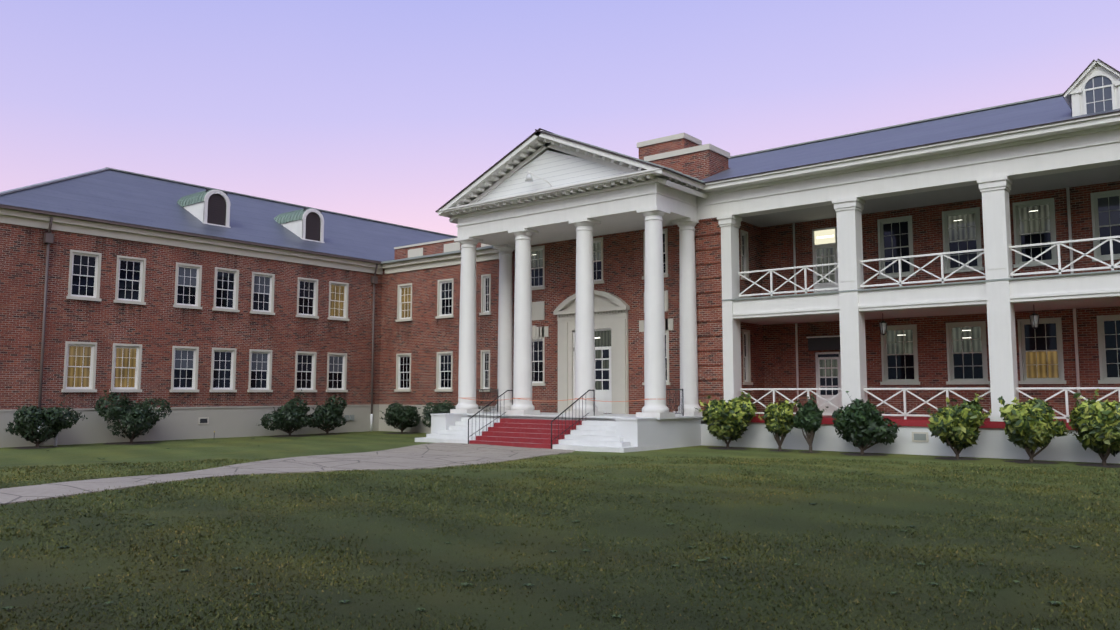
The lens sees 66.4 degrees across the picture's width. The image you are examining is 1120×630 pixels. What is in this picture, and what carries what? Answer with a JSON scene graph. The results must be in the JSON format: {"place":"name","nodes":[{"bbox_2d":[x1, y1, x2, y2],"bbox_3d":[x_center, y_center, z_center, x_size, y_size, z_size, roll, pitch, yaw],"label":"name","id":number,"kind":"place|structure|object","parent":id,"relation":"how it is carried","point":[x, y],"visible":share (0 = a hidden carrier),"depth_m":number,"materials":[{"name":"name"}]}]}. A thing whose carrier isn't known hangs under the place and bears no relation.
{"place":"outdoors","nodes":[
{"label":"outdoors","id":0,"kind":"place"},
{"bbox_2d":[0,442,574,505],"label":"walk path","id":1,"kind":"structure","parent":0,"point":[431,455],"depth_m":22.66,"materials":[{"name":"concrete"}]},
{"bbox_2d":[0,431,1119,629],"bbox_3d":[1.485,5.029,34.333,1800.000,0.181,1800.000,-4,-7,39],"label":"ground","id":2,"kind":"structure","parent":0,"point":[257,447],"depth_m":11.09,"materials":[{"name":"green plant"}]},
{"bbox_2d":[4,399,87,446],"bbox_3d":[-17.974,3.801,29.908,1.652,1.749,2.454,-2,-6,24],"label":"dark shrub","id":3,"kind":"object","parent":2,"relation":"on","point":[28,421],"visible":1,"depth_m":29.48,"materials":[{"name":"green plant"}]},
{"bbox_2d":[94,389,171,442],"bbox_3d":[-16.154,3.850,32.352,2.035,2.092,2.818,0,-5,4],"label":"dark shrub","id":4,"kind":"object","parent":2,"relation":"on","point":[142,417],"visible":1,"depth_m":31.84,"materials":[{"name":"green plant"}]},
{"bbox_2d":[54,415,353,445],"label":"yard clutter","id":5,"kind":"object","parent":2,"relation":"on","point":[345,416],"visible":0.69,"depth_m":41.09,"materials":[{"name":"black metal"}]},
{"bbox_2d":[0,167,456,447],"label":"wing","id":6,"kind":"structure","parent":2,"relation":"on","point":[166,223],"depth_m":35.77,"materials":[{"name":"red brick"}]},
{"bbox_2d":[27,229,379,403],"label":"wing stains","id":7,"kind":"object","parent":6,"relation":"attached to","point":[183,309],"visible":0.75,"depth_m":35.19,"materials":[{"name":"grey"}]},
{"bbox_2d":[61,249,348,391],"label":"wing windows","id":8,"kind":"structure","parent":6,"relation":"attached to","point":[80,359],"depth_m":35.55,"materials":[{"name":"white wood"}]},
{"bbox_2d":[256,389,310,435],"bbox_3d":[-12.034,4.288,37.312,1.844,2.112,2.478,-4,-7,39],"label":"dark shrub","id":9,"kind":"object","parent":2,"relation":"on","point":[290,415],"visible":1,"depth_m":37.10,"materials":[{"name":"green plant"}]},
{"bbox_2d":[307,395,348,433],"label":"dark shrub","id":10,"kind":"object","parent":2,"relation":"on","point":[329,413],"visible":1,"depth_m":38.83,"materials":[{"name":"green plant"}]},
{"bbox_2d":[379,402,422,432],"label":"dark shrub","id":11,"kind":"object","parent":2,"relation":"on","point":[401,417],"visible":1,"depth_m":39.77,"materials":[{"name":"green plant"}]},
{"bbox_2d":[422,400,453,426],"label":"dark shrub","id":12,"kind":"object","parent":2,"relation":"on","point":[443,407],"visible":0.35,"depth_m":38.11,"materials":[{"name":"green plant"}]},
{"bbox_2d":[415,412,703,452],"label":"steps","id":13,"kind":"structure","parent":2,"relation":"on","point":[622,433],"depth_m":30.23,"materials":[{"name":"white concrete"}]},
{"bbox_2d":[435,128,707,417],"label":"portico","id":14,"kind":"structure","parent":13,"relation":"on","point":[540,186],"depth_m":32.01,"materials":[{"name":"white paint"}]},
{"bbox_2d":[463,398,646,401],"bbox_3d":[-0.270,3.198,32.299,9.874,0.118,0.750,-4,-7,39],"label":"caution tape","id":15,"kind":"object","parent":14,"relation":"attached to","point":[560,400],"visible":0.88,"depth_m":31.26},
{"bbox_2d":[468,389,683,448],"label":"handrails","id":16,"kind":"object","parent":13,"relation":"on","point":[682,405],"visible":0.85,"depth_m":30.89,"materials":[{"name":"black metal"}]},
{"bbox_2d":[12,432,1119,467],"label":"mulch beds","id":17,"kind":"object","parent":2,"relation":"on","point":[853,454],"visible":0.75,"depth_m":27.89,"materials":[{"name":"soil"}]},
{"bbox_2d":[758,397,797,450],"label":"gold shrub","id":18,"kind":"object","parent":17,"relation":"on","point":[778,422],"visible":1,"depth_m":27.94,"materials":[{"name":"green plant"}]},
{"bbox_2d":[924,392,991,458],"bbox_3d":[11.484,3.203,24.600,1.574,1.986,1.674,-4,-7,39],"label":"gold shrub","id":19,"kind":"object","parent":17,"relation":"on","point":[956,427],"visible":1,"depth_m":24.36,"materials":[{"name":"green plant"}]},
{"bbox_2d":[1068,389,1119,464],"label":"gold shrub","id":20,"kind":"object","parent":17,"relation":"on","point":[1094,423],"visible":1,"depth_m":22.35,"materials":[{"name":"green plant"}]},
{"bbox_2d":[379,176,764,432],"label":"brick wall","id":21,"kind":"structure","parent":2,"relation":"on","point":[423,268],"depth_m":36.16,"materials":[{"name":"brick"}]},
{"bbox_2d":[394,228,752,400],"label":"windows","id":22,"kind":"structure","parent":21,"relation":"on","point":[444,364],"depth_m":37.13,"materials":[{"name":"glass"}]},
{"bbox_2d":[553,290,629,413],"bbox_3d":[1.279,1.487,34.715,3.660,4.983,0.400,-4,-7,39],"label":"case door","id":23,"kind":"structure","parent":21,"relation":"on","point":[611,347],"depth_m":34.42,"materials":[{"name":"wood"}]},
{"bbox_2d":[695,390,756,447],"bbox_3d":[5.662,3.601,29.288,2.058,2.037,1.803,-4,-7,39],"label":"gold shrub","id":24,"kind":"object","parent":2,"relation":"on","point":[726,421],"visible":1,"depth_m":28.87,"materials":[{"name":"green plant"}]},
{"bbox_2d":[791,394,828,451],"bbox_3d":[8.008,3.491,27.584,0.944,1.948,1.175,2,-5,-18],"label":"shrub","id":25,"kind":"object","parent":2,"relation":"on","point":[808,417],"visible":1,"depth_m":27.39,"materials":[{"name":"green plant"}]},
{"bbox_2d":[831,391,900,453],"bbox_3d":[9.550,3.373,26.633,1.898,2.013,1.958,-4,-7,39],"label":"bush","id":26,"kind":"object","parent":2,"relation":"on","point":[858,419],"visible":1,"depth_m":26.20,"materials":[{"name":"green plant"}]},
{"bbox_2d":[637,93,1119,419],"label":"wing","id":27,"kind":"structure","parent":2,"relation":"on","point":[687,154],"depth_m":29.98,"materials":[{"name":"red brick"}]},
{"bbox_2d":[806,190,1119,412],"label":"windows","id":28,"kind":"structure","parent":27,"relation":"attached to","point":[1041,361],"depth_m":28.85,"materials":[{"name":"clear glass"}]},
{"bbox_2d":[1062,59,1119,116],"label":"dormer","id":29,"kind":"object","parent":27,"relation":"on","point":[1094,87],"visible":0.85,"depth_m":24.08,"materials":[{"name":"white paint"}]},
{"bbox_2d":[696,110,1119,463],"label":"veranda","id":30,"kind":"object","parent":2,"relation":"on","point":[993,171],"visible":0.83,"depth_m":26.90,"materials":[{"name":"white paint"}]},
{"bbox_2d":[997,396,1074,461],"bbox_3d":[12.912,3.161,23.541,1.618,1.879,1.674,1,-5,-8],"label":"gold shrub","id":31,"kind":"object","parent":2,"relation":"on","point":[1032,425],"visible":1,"depth_m":23.25,"materials":[{"name":"green plant"}]},
{"bbox_2d":[0,0,1119,235],"label":"sky","id":32,"kind":"structure","parent":0,"point":[379,110],"materials":[{"name":"purple"}]}
]}

